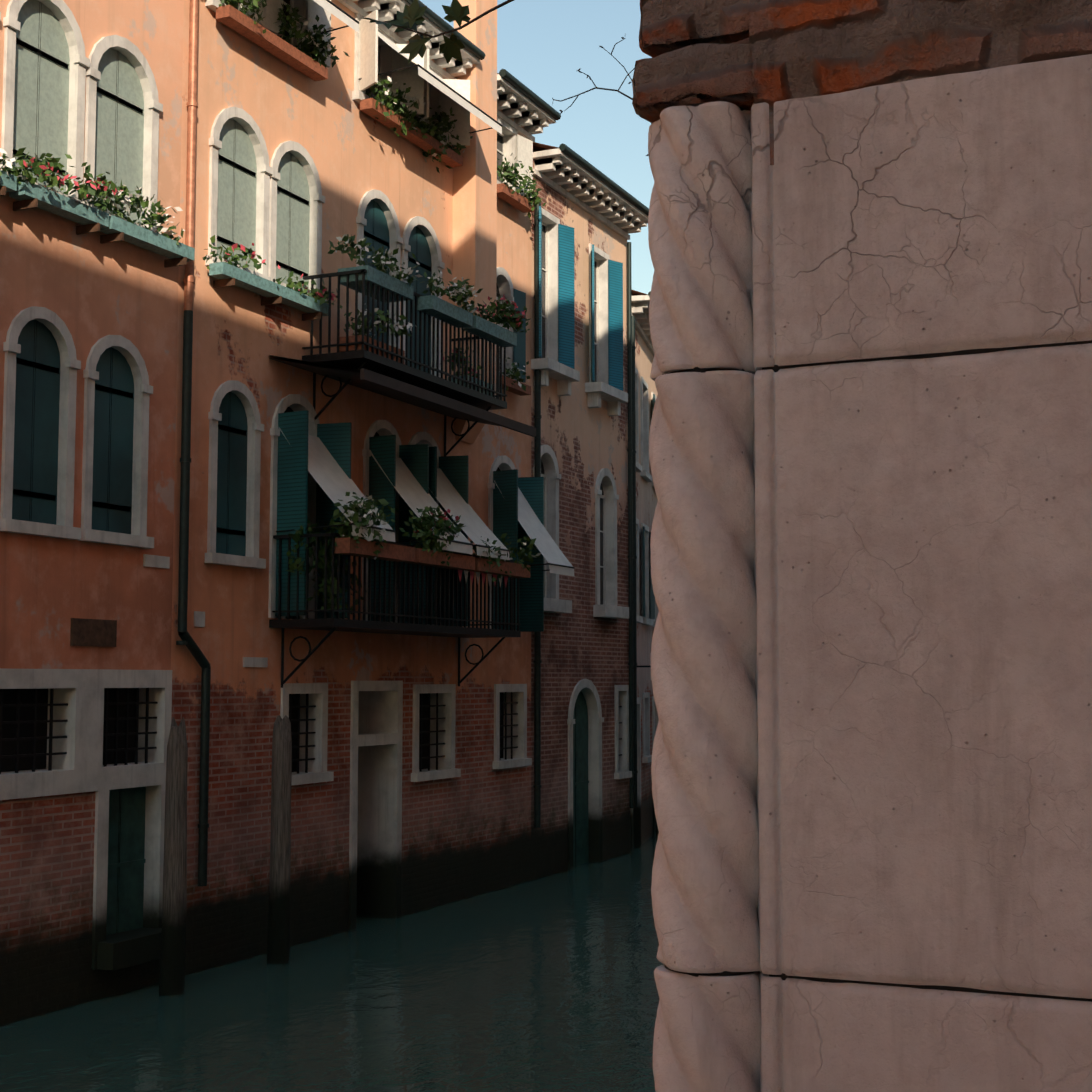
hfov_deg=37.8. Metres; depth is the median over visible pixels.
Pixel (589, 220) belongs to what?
building
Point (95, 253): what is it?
building
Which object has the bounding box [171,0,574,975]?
building
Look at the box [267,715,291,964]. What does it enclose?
mooring post
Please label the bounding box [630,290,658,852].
building
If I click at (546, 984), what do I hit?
canal water
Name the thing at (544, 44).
sky
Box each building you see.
[0,0,194,1025]
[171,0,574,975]
[531,142,648,880]
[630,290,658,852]
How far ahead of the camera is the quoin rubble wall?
2.25 m
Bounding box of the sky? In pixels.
[420,0,653,293]
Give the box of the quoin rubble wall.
[632,0,1091,164]
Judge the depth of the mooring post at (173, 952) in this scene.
15.54 m
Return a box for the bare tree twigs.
[552,33,651,155]
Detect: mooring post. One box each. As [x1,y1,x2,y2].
[159,717,187,995]
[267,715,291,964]
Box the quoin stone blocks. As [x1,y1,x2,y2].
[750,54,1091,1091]
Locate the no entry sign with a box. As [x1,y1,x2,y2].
[637,653,651,679]
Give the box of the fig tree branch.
[361,0,513,63]
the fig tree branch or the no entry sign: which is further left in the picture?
the fig tree branch
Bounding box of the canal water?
[0,831,663,1091]
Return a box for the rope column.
[648,101,760,1091]
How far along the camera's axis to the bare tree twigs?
2.95 m
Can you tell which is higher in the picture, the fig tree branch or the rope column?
the fig tree branch

